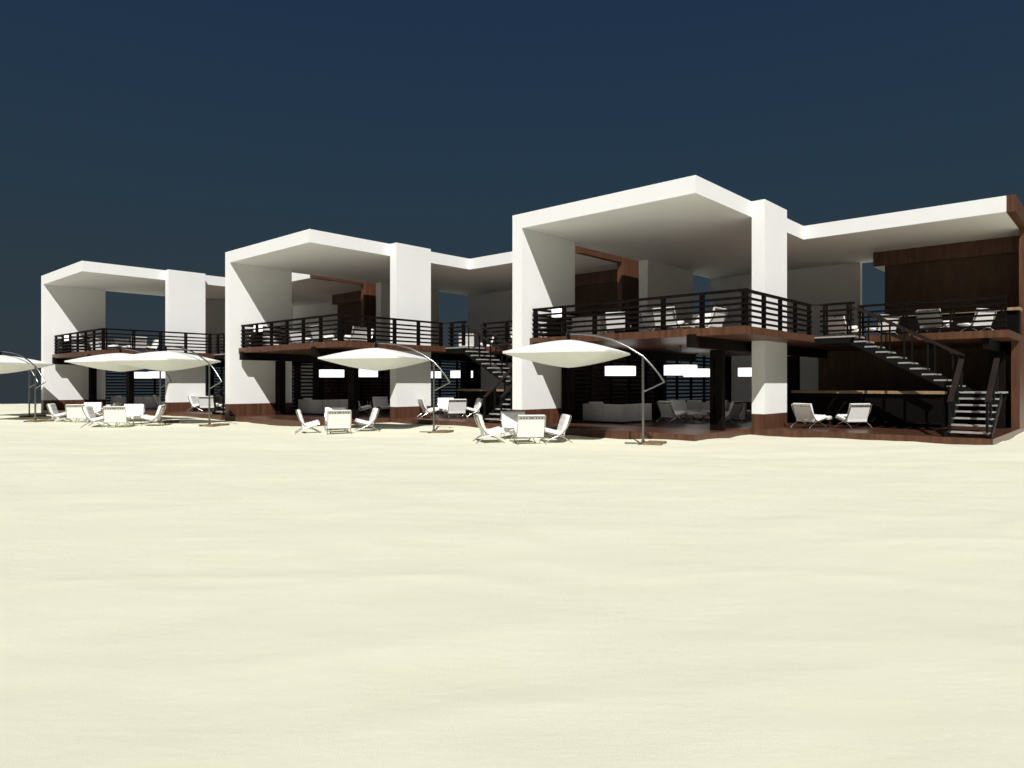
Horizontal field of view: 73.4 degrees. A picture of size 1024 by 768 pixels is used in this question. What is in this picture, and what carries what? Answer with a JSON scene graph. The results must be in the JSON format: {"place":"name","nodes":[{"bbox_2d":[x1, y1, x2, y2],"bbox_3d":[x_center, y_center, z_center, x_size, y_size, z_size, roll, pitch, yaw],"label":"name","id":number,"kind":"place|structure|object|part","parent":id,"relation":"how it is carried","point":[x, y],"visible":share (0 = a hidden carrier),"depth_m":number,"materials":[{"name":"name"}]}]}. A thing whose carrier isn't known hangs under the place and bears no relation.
{"place":"outdoors","nodes":[
{"label":"outdoors","id":0,"kind":"place"},
{"bbox_2d":[213,395,224,406],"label":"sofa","id":1,"kind":"object","parent":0,"point":[219,399],"visible":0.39,"depth_m":41.23,"materials":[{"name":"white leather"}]},
{"bbox_2d":[431,399,443,412],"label":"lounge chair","id":2,"kind":"object","parent":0,"point":[435,405],"visible":0.06,"depth_m":33.99,"materials":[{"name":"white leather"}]},
{"bbox_2d":[0,404,1023,767],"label":"sand","id":3,"kind":"structure","parent":0,"point":[186,592],"depth_m":5.26,"materials":[{"name":"beige sand"}]},
{"bbox_2d":[0,354,45,416],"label":"cantilever umbrella","id":4,"kind":"object","parent":3,"relation":"on","point":[29,415],"visible":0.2,"depth_m":34.92,"materials":[{"name":"fabric"}]},
{"bbox_2d":[0,351,54,421],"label":"cantilever umbrella","id":5,"kind":"object","parent":3,"relation":"on","point":[8,364],"visible":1,"depth_m":31.01,"materials":[{"name":"fabric"}]},
{"bbox_2d":[46,403,71,421],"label":"lounge chair","id":6,"kind":"object","parent":3,"relation":"on","point":[54,413],"visible":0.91,"depth_m":30.74,"materials":[{"name":"white fabric"}]},
{"bbox_2d":[65,404,86,421],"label":"lounge chair","id":7,"kind":"object","parent":3,"relation":"on","point":[73,410],"visible":0.75,"depth_m":30.13,"materials":[{"name":"white fabric"}]},
{"bbox_2d":[79,402,102,419],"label":"lounge chair","id":8,"kind":"object","parent":3,"relation":"on","point":[97,406],"visible":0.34,"depth_m":32.53,"materials":[{"name":"white fabric"}]},
{"bbox_2d":[81,406,110,427],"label":"lounge chair","id":9,"kind":"object","parent":3,"relation":"on","point":[90,415],"visible":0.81,"depth_m":26.42,"materials":[{"name":"white leather"}]},
{"bbox_2d":[96,402,120,414],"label":"lounge chair","id":10,"kind":"object","parent":3,"relation":"on","point":[102,413],"visible":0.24,"depth_m":31.32,"materials":[{"name":"white leather"}]},
{"bbox_2d":[102,406,130,427],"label":"lounge chair","id":11,"kind":"object","parent":3,"relation":"on","point":[114,414],"visible":1,"depth_m":25.78,"materials":[{"name":"white leather"}]},
{"bbox_2d":[64,348,178,422],"bbox_3d":[-16.588,0.072,29.995,4.384,3.234,3.102,0,0,18],"label":"cantilever umbrella","id":12,"kind":"object","parent":3,"relation":"on","point":[98,362],"visible":0.65,"depth_m":29.30,"materials":[{"name":"fabric"}]},
{"bbox_2d":[119,404,144,423],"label":"lounge chair","id":13,"kind":"object","parent":3,"relation":"on","point":[136,411],"visible":0.59,"depth_m":28.15,"materials":[{"name":"white leather"}]},
{"bbox_2d":[140,405,166,425],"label":"lounge chair","id":14,"kind":"object","parent":3,"relation":"on","point":[159,413],"visible":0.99,"depth_m":27.02,"materials":[{"name":"white leather"}]},
{"bbox_2d":[106,346,229,426],"bbox_3d":[-13.508,0.091,27.795,4.384,3.234,3.102,0,0,18],"label":"cantilever umbrella","id":15,"kind":"object","parent":3,"relation":"on","point":[165,360],"visible":1,"depth_m":27.18,"materials":[{"name":"fabric"}]},
{"bbox_2d":[41,261,389,419],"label":"beach house","id":16,"kind":"structure","parent":3,"relation":"on","point":[73,301],"depth_m":38.18,"materials":[{"name":"white paint"}]},
{"bbox_2d":[64,342,68,352],"bbox_3d":[-24.782,-1.965,38.238,0.400,0.690,0.400,0,0,42],"label":"side cabinet","id":17,"kind":"object","parent":16,"relation":"on","point":[66,346],"visible":0.15,"depth_m":38.07,"materials":[{"name":"black paint"}]},
{"bbox_2d":[88,338,100,350],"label":"lounge chair","id":18,"kind":"object","parent":16,"relation":"on","point":[96,343],"visible":0.26,"depth_m":37.38,"materials":[{"name":"white leather"}]},
{"bbox_2d":[97,338,118,349],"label":"lounge chair","id":19,"kind":"object","parent":16,"relation":"on","point":[109,345],"visible":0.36,"depth_m":35.99,"materials":[{"name":"white fabric"}]},
{"bbox_2d":[113,339,129,350],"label":"lounge chair","id":20,"kind":"object","parent":16,"relation":"on","point":[116,342],"visible":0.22,"depth_m":37.67,"materials":[{"name":"white fabric"}]},
{"bbox_2d":[111,395,158,407],"bbox_3d":[-22.189,1.093,40.482,1.840,0.775,2.050,0,0,42],"label":"sofa","id":21,"kind":"object","parent":16,"relation":"on","point":[148,402],"visible":0.49,"depth_m":39.99,"materials":[{"name":"grey fabric"}]},
{"bbox_2d":[126,337,147,350],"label":"lounge chair","id":22,"kind":"object","parent":16,"relation":"on","point":[139,343],"visible":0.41,"depth_m":36.09,"materials":[{"name":"white fabric"}]},
{"bbox_2d":[134,372,147,377],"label":"pendant lamp","id":23,"kind":"object","parent":16,"relation":"hanging from","point":[140,374],"visible":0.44,"depth_m":40.26,"materials":[{"name":"white paint"}]},
{"bbox_2d":[145,340,158,350],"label":"lounge chair","id":24,"kind":"object","parent":16,"relation":"on","point":[153,346],"visible":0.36,"depth_m":37.65,"materials":[{"name":"white fabric"}]},
{"bbox_2d":[148,371,164,377],"bbox_3d":[-20.056,-0.852,39.187,1.200,1.090,1.200,0,0,42],"label":"pendant lamp","id":25,"kind":"object","parent":16,"relation":"hanging from","point":[153,374],"visible":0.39,"depth_m":38.62,"materials":[{"name":"white paint"}]},
{"bbox_2d":[152,395,164,408],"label":"lounge chair","id":26,"kind":"object","parent":16,"relation":"on","point":[155,400],"visible":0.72,"depth_m":39.19,"materials":[{"name":"white leather"}]},
{"bbox_2d":[187,396,207,410],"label":"lounge chair","id":27,"kind":"object","parent":16,"relation":"on","point":[193,401],"visible":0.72,"depth_m":36.62,"materials":[{"name":"white fabric"}]},
{"bbox_2d":[198,396,218,411],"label":"lounge chair","id":28,"kind":"object","parent":16,"relation":"on","point":[203,401],"visible":0.85,"depth_m":35.64,"materials":[{"name":"white fabric"}]},
{"bbox_2d":[295,409,319,433],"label":"lounge chair","id":29,"kind":"object","parent":3,"relation":"on","point":[307,424],"visible":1,"depth_m":23.40,"materials":[{"name":"white leather"}]},
{"bbox_2d":[324,407,347,430],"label":"lounge chair","id":30,"kind":"object","parent":3,"relation":"on","point":[326,409],"visible":0.32,"depth_m":25.18,"materials":[{"name":"white leather"}]},
{"bbox_2d":[327,410,351,434],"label":"lounge chair","id":31,"kind":"object","parent":3,"relation":"on","point":[339,419],"visible":1,"depth_m":22.84,"materials":[{"name":"white leather"}]},
{"bbox_2d":[354,408,379,431],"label":"lounge chair","id":32,"kind":"object","parent":3,"relation":"on","point":[373,417],"visible":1,"depth_m":24.08,"materials":[{"name":"white leather"}]},
{"bbox_2d":[318,342,453,432],"bbox_3d":[-4.255,0.136,24.506,4.385,3.234,3.102,0,0,15],"label":"cantilever umbrella","id":33,"kind":"object","parent":3,"relation":"on","point":[376,358],"visible":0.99,"depth_m":23.77,"materials":[{"name":"fabric"}]},
{"bbox_2d":[225,229,654,428],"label":"beach house","id":34,"kind":"structure","parent":3,"relation":"on","point":[411,281],"depth_m":31.34,"materials":[{"name":"white paint"}]},
{"bbox_2d":[251,333,262,346],"bbox_3d":[-11.640,-1.965,31.343,0.400,0.690,0.400,0,0,42],"label":"side cabinet","id":35,"kind":"object","parent":34,"relation":"on","point":[252,342],"visible":0.3,"depth_m":31.24,"materials":[{"name":"black paint"}]},
{"bbox_3d":[-11.771,-1.975,31.200,0.340,0.530,0.006,0,0,42],"label":"door","id":36,"kind":"part","parent":35,"relation":"part of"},
{"bbox_2d":[284,332,316,344],"bbox_3d":[-10.122,-2.087,32.896,1.460,0.935,0.940,0,0,42],"label":"sofa","id":37,"kind":"object","parent":34,"relation":"on","point":[305,337],"visible":0.05,"depth_m":32.43,"materials":[{"name":"grey fabric"}]},
{"bbox_2d":[289,329,312,343],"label":"lounge chair","id":38,"kind":"object","parent":34,"relation":"on","point":[298,334],"visible":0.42,"depth_m":30.55,"materials":[{"name":"white leather"}]},
{"bbox_2d":[309,325,333,342],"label":"lounge chair","id":39,"kind":"object","parent":34,"relation":"on","point":[315,337],"visible":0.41,"depth_m":29.15,"materials":[{"name":"white fabric"}]},
{"bbox_2d":[298,398,347,414],"bbox_3d":[-9.047,1.093,33.588,1.840,0.775,2.050,0,0,42],"label":"sofa","id":40,"kind":"object","parent":34,"relation":"on","point":[308,405],"visible":0.7,"depth_m":32.76,"materials":[{"name":"grey fabric"}]},
{"bbox_2d":[323,330,336,341],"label":"lounge chair","id":41,"kind":"object","parent":34,"relation":"on","point":[330,331],"visible":0.12,"depth_m":30.79,"materials":[{"name":"white fabric"}]},
{"bbox_2d":[319,362,343,376],"bbox_3d":[-8.888,-0.852,33.883,1.200,1.090,1.200,0,0,42],"label":"pendant lamp","id":42,"kind":"object","parent":34,"relation":"hanging from","point":[331,373],"visible":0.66,"depth_m":33.37,"materials":[{"name":"white fabric"}]},
{"bbox_2d":[344,326,366,341],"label":"lounge chair","id":43,"kind":"object","parent":34,"relation":"on","point":[359,332],"visible":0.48,"depth_m":29.11,"materials":[{"name":"white fabric"}]},
{"bbox_2d":[359,399,368,412],"bbox_3d":[-7.454,1.135,34.539,0.400,0.690,0.400,0,0,42],"label":"side cabinet","id":44,"kind":"object","parent":34,"relation":"on","point":[363,402],"visible":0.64,"depth_m":34.38,"materials":[{"name":"black paint"}]},
{"bbox_3d":[-7.311,1.125,34.409,0.006,0.530,0.340,0,0,42],"label":"door","id":45,"kind":"part","parent":44,"relation":"part of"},
{"bbox_2d":[359,402,371,413],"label":"lounge chair","id":46,"kind":"object","parent":34,"relation":"on","point":[365,407],"visible":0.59,"depth_m":32.41,"materials":[{"name":"white fabric"}]},
{"bbox_2d":[359,369,377,376],"bbox_3d":[-6.914,-0.852,32.293,1.200,1.090,1.200,0,0,42],"label":"pendant lamp","id":47,"kind":"object","parent":34,"relation":"hanging from","point":[366,373],"visible":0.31,"depth_m":31.74,"materials":[{"name":"white paint"}]},
{"bbox_2d":[372,397,389,411],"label":"lounge chair","id":48,"kind":"object","parent":34,"relation":"on","point":[378,402],"visible":0.65,"depth_m":34.00,"materials":[{"name":"white fabric"}]},
{"bbox_2d":[381,406,389,413],"bbox_3d":[-6.042,1.293,33.297,0.624,0.375,0.642,0,0,-12],"label":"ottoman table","id":49,"kind":"object","parent":34,"relation":"on","point":[385,407],"visible":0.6,"depth_m":33.02,"materials":[{"name":"white fabric"}]},
{"bbox_2d":[417,398,439,417],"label":"lounge chair","id":50,"kind":"object","parent":34,"relation":"on","point":[422,404],"visible":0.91,"depth_m":29.56,"materials":[{"name":"white fabric"}]},
{"bbox_2d":[431,371,440,377],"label":"pendant lamp","id":51,"kind":"object","parent":34,"relation":"hanging from","point":[437,374],"visible":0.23,"depth_m":38.26,"materials":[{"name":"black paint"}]},
{"bbox_2d":[437,398,456,415],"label":"lounge chair","id":52,"kind":"object","parent":34,"relation":"on","point":[443,403],"visible":0.62,"depth_m":31.25,"materials":[{"name":"white leather"}]},
{"bbox_2d":[445,399,466,417],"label":"lounge chair","id":53,"kind":"object","parent":34,"relation":"on","point":[457,406],"visible":1,"depth_m":28.95,"materials":[{"name":"white fabric"}]},
{"bbox_2d":[450,361,472,377],"bbox_3d":[-2.691,-0.852,36.764,1.200,1.090,1.200,0,0,42],"label":"pendant lamp","id":54,"kind":"object","parent":34,"relation":"hanging from","point":[454,374],"visible":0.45,"depth_m":36.32,"materials":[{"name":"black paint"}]},
{"bbox_2d":[458,334,474,346],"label":"lounge chair","id":55,"kind":"object","parent":34,"relation":"on","point":[471,340],"visible":0.6,"depth_m":33.90,"materials":[{"name":"white leather"}]},
{"bbox_2d":[462,398,482,416],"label":"lounge chair","id":56,"kind":"object","parent":34,"relation":"on","point":[477,406],"visible":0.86,"depth_m":30.18,"materials":[{"name":"white fabric"}]},
{"bbox_2d":[457,389,511,415],"bbox_3d":[-0.599,0.868,31.318,4.920,1.225,0.650,0,0,42],"label":"bar counter","id":57,"kind":"object","parent":34,"relation":"on","point":[470,396],"visible":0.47,"depth_m":31.71,"materials":[{"name":"wood"}]},
{"bbox_2d":[473,414,504,443],"bbox_3d":[-0.675,1.290,19.775,0.840,0.830,0.788,0,0,-10],"label":"lounge chair","id":58,"kind":"object","parent":3,"relation":"on","point":[484,432],"visible":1,"depth_m":19.44,"materials":[{"name":"white fabric"}]},
{"bbox_2d":[500,411,530,439],"bbox_3d":[0.098,1.272,20.920,0.788,0.830,0.840,0,0,-12],"label":"lounge chair","id":59,"kind":"object","parent":3,"relation":"on","point":[509,421],"visible":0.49,"depth_m":21.07,"materials":[{"name":"white leather"}]},
{"bbox_2d":[509,429,535,442],"bbox_3d":[0.300,1.523,19.950,0.624,0.375,0.642,0,0,-18],"label":"ottoman table","id":60,"kind":"object","parent":3,"relation":"on","point":[510,431],"visible":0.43,"depth_m":19.91,"materials":[{"name":"silver metal"}]},
{"bbox_2d":[513,415,545,443],"bbox_3d":[0.475,1.265,18.975,0.788,0.830,0.840,0,0,-10],"label":"lounge chair","id":61,"kind":"object","parent":3,"relation":"on","point":[530,425],"visible":1,"depth_m":18.73,"materials":[{"name":"white leather"}]},
{"bbox_2d":[541,414,572,442],"bbox_3d":[1.280,1.313,20.094,0.840,0.830,0.788,0,0,-8],"label":"lounge chair","id":62,"kind":"object","parent":3,"relation":"on","point":[562,427],"visible":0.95,"depth_m":19.76,"materials":[{"name":"white leather"}]},
{"bbox_2d":[502,333,666,445],"bbox_3d":[2.256,0.126,20.013,4.385,3.234,3.102,0,0,23],"label":"cantilever umbrella","id":63,"kind":"object","parent":3,"relation":"on","point":[568,352],"visible":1,"depth_m":19.32,"materials":[{"name":"fabric"}]},
{"bbox_2d":[512,175,1023,444],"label":"beach house","id":64,"kind":"structure","parent":3,"relation":"on","point":[782,286],"depth_m":24.55,"materials":[{"name":"white paint"}]},
{"bbox_2d":[547,319,561,336],"bbox_3d":[1.501,-1.965,24.449,0.400,0.690,0.400,0,0,42],"label":"side cabinet","id":65,"kind":"object","parent":64,"relation":"on","point":[555,325],"visible":0.48,"depth_m":24.33,"materials":[{"name":"black paint"}]},
{"bbox_3d":[1.371,-1.975,24.306,0.340,0.530,0.006,0,0,42],"label":"door","id":66,"kind":"part","parent":65,"relation":"part of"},
{"bbox_2d":[552,308,561,317],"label":"table lamp","id":67,"kind":"object","parent":65,"relation":"on","point":[557,311],"visible":0.44,"depth_m":24.21,"materials":[{"name":"silver metal"}]},
{"bbox_2d":[569,316,614,335],"bbox_3d":[3.019,-2.087,26.002,1.460,0.935,0.940,0,0,42],"label":"sofa","id":68,"kind":"object","parent":64,"relation":"on","point":[588,323],"visible":0.27,"depth_m":25.59,"materials":[{"name":"fabric"}]},
{"bbox_2d":[583,402,651,423],"bbox_3d":[4.094,1.093,26.694,1.840,0.775,2.050,0,0,42],"label":"sofa","id":69,"kind":"object","parent":64,"relation":"on","point":[601,411],"visible":0.99,"depth_m":25.96,"materials":[{"name":"fabric"}]},
{"bbox_2d":[605,312,630,333],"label":"lounge chair","id":70,"kind":"object","parent":64,"relation":"on","point":[615,321],"visible":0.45,"depth_m":23.63,"materials":[{"name":"white fabric"}]},
{"bbox_2d":[605,348,635,375],"bbox_3d":[4.253,-0.852,26.989,1.200,1.090,1.200,0,0,42],"label":"pendant lamp","id":71,"kind":"object","parent":64,"relation":"hanging from","point":[620,370],"visible":0.89,"depth_m":26.48,"materials":[{"name":"white fabric"}]},
{"bbox_2d":[640,313,670,330],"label":"lounge chair","id":72,"kind":"object","parent":64,"relation":"on","point":[648,324],"visible":0.42,"depth_m":23.80,"materials":[{"name":"white leather"}]},
{"bbox_2d":[652,306,684,330],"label":"lounge chair","id":73,"kind":"object","parent":64,"relation":"on","point":[667,317],"visible":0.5,"depth_m":22.13,"materials":[{"name":"white fabric"}]},
{"bbox_2d":[656,401,686,423],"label":"lounge chair","id":74,"kind":"object","parent":64,"relation":"on","point":[666,409],"visible":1,"depth_m":25.61,"materials":[{"name":"white leather"}]},
{"bbox_2d":[664,346,696,374],"bbox_3d":[6.227,-0.852,25.398,1.200,1.090,1.200,0,0,42],"label":"pendant lamp","id":75,"kind":"object","parent":64,"relation":"hanging from","point":[680,369],"visible":1,"depth_m":24.89,"materials":[{"name":"white fabric"}]},
{"bbox_2d":[671,323,694,329],"bbox_3d":[5.748,-1.807,23.131,0.624,0.375,0.642,0,0,34],"label":"ottoman table","id":76,"kind":"object","parent":64,"relation":"on","point":[690,327],"visible":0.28,"depth_m":23.17,"materials":[{"name":"white fabric"}]},
{"bbox_2d":[669,400,697,421],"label":"lounge chair","id":77,"kind":"object","parent":64,"relation":"on","point":[679,405],"visible":0.56,"depth_m":27.12,"materials":[{"name":"white fabric"}]},
{"bbox_2d":[683,353,709,376],"bbox_3d":[8.553,-0.852,31.797,1.200,1.090,1.200,0,0,42],"label":"pendant lamp","id":78,"kind":"object","parent":64,"relation":"hanging from","point":[703,372],"visible":0.71,"depth_m":31.24,"materials":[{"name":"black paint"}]},
{"bbox_2d":[686,412,707,422],"bbox_3d":[7.099,1.293,26.403,0.624,0.375,0.642,0,0,-12],"label":"ottoman table","id":79,"kind":"object","parent":64,"relation":"on","point":[697,413],"visible":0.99,"depth_m":26.24,"materials":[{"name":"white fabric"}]},
{"bbox_2d":[684,313,710,328],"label":"lounge chair","id":80,"kind":"object","parent":64,"relation":"on","point":[697,315],"visible":0.17,"depth_m":23.94,"materials":[{"name":"white leather"}]},
{"bbox_2d":[695,307,727,327],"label":"lounge chair","id":81,"kind":"object","parent":64,"relation":"on","point":[717,319],"visible":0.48,"depth_m":22.16,"materials":[{"name":"white leather"}]},
{"bbox_2d":[700,400,728,420],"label":"lounge chair","id":82,"kind":"object","parent":64,"relation":"on","point":[708,411],"visible":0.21,"depth_m":27.05,"materials":[{"name":"white fabric"}]},
{"bbox_2d":[682,400,751,420],"bbox_3d":[8.432,1.093,28.292,2.754,0.775,0.850,0,0,42],"label":"sofa","id":83,"kind":"object","parent":64,"relation":"on","point":[744,413],"visible":0.52,"depth_m":28.20,"materials":[{"name":"fabric"}]},
{"bbox_2d":[725,401,744,423],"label":"lounge chair","id":84,"kind":"object","parent":64,"relation":"on","point":[735,409],"visible":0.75,"depth_m":25.38,"materials":[{"name":"white leather"}]},
{"bbox_2d":[738,368,751,376],"bbox_3d":[10.451,-0.852,29.870,1.200,1.090,1.200,0,0,42],"label":"pendant lamp","id":85,"kind":"object","parent":64,"relation":"hanging from","point":[744,372],"visible":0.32,"depth_m":29.50,"materials":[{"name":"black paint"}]},
{"bbox_2d":[791,403,827,428],"bbox_3d":[9.846,1.066,22.774,0.840,0.830,0.788,0,0,-24],"label":"lounge chair","id":86,"kind":"object","parent":64,"relation":"on","point":[804,413],"visible":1,"depth_m":22.60,"materials":[{"name":"white leather"}]},
{"bbox_2d":[809,416,831,427],"bbox_3d":[10.578,1.293,23.540,0.624,0.375,0.642,0,0,34],"label":"ottoman table","id":87,"kind":"object","parent":64,"relation":"on","point":[830,417],"visible":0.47,"depth_m":23.38,"materials":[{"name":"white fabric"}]},
{"bbox_2d":[825,316,858,336],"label":"lounge chair","id":88,"kind":"object","parent":64,"relation":"on","point":[855,327],"visible":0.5,"depth_m":24.54,"materials":[{"name":"white fabric"}]},
{"bbox_2d":[841,329,861,335],"bbox_3d":[12.575,-1.807,25.442,0.624,0.375,0.642,0,0,34],"label":"ottoman table","id":89,"kind":"object","parent":64,"relation":"on","point":[854,331],"visible":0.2,"depth_m":25.45,"materials":[{"name":"white fabric"}]},
{"bbox_2d":[835,403,872,428],"bbox_3d":[11.323,1.066,22.789,0.788,0.830,0.840,0,0,-12],"label":"lounge chair","id":90,"kind":"object","parent":64,"relation":"on","point":[859,412],"visible":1,"depth_m":22.55,"materials":[{"name":"white leather"}]},
{"bbox_2d":[791,390,946,427],"bbox_3d":[12.542,0.868,24.424,4.920,1.225,0.650,0,0,42],"label":"bar counter","id":91,"kind":"object","parent":64,"relation":"on","point":[922,409],"visible":0.94,"depth_m":23.75,"materials":[{"name":"black lacquer"},{"name":"wood"}]},
{"bbox_2d":[865,314,899,335],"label":"lounge chair","id":92,"kind":"object","parent":64,"relation":"on","point":[885,323],"visible":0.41,"depth_m":24.49,"materials":[{"name":"white fabric"}]},
{"bbox_2d":[915,309,952,332],"bbox_3d":[13.892,-2.034,22.611,0.840,0.830,0.788,0,0,-26],"label":"lounge chair","id":93,"kind":"object","parent":64,"relation":"on","point":[928,316],"visible":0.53,"depth_m":22.46,"materials":[{"name":"white leather"}]},
{"bbox_2d":[878,307,1022,334],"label":"bar counter","id":94,"kind":"object","parent":64,"relation":"on","point":[1013,319],"visible":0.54,"depth_m":23.91,"materials":[{"name":"black paint"}]},
{"bbox_2d":[957,308,996,331],"bbox_3d":[15.374,-2.034,22.710,0.788,0.830,0.840,0,0,-16],"label":"lounge chair","id":95,"kind":"object","parent":64,"relation":"on","point":[980,318],"visible":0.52,"depth_m":22.48,"materials":[{"name":"white fabric"}]},
{"bbox_2d":[0,0,1023,403],"label":"sky","id":96,"kind":"structure","parent":0,"point":[180,135],"materials":[{"name":"blue"}]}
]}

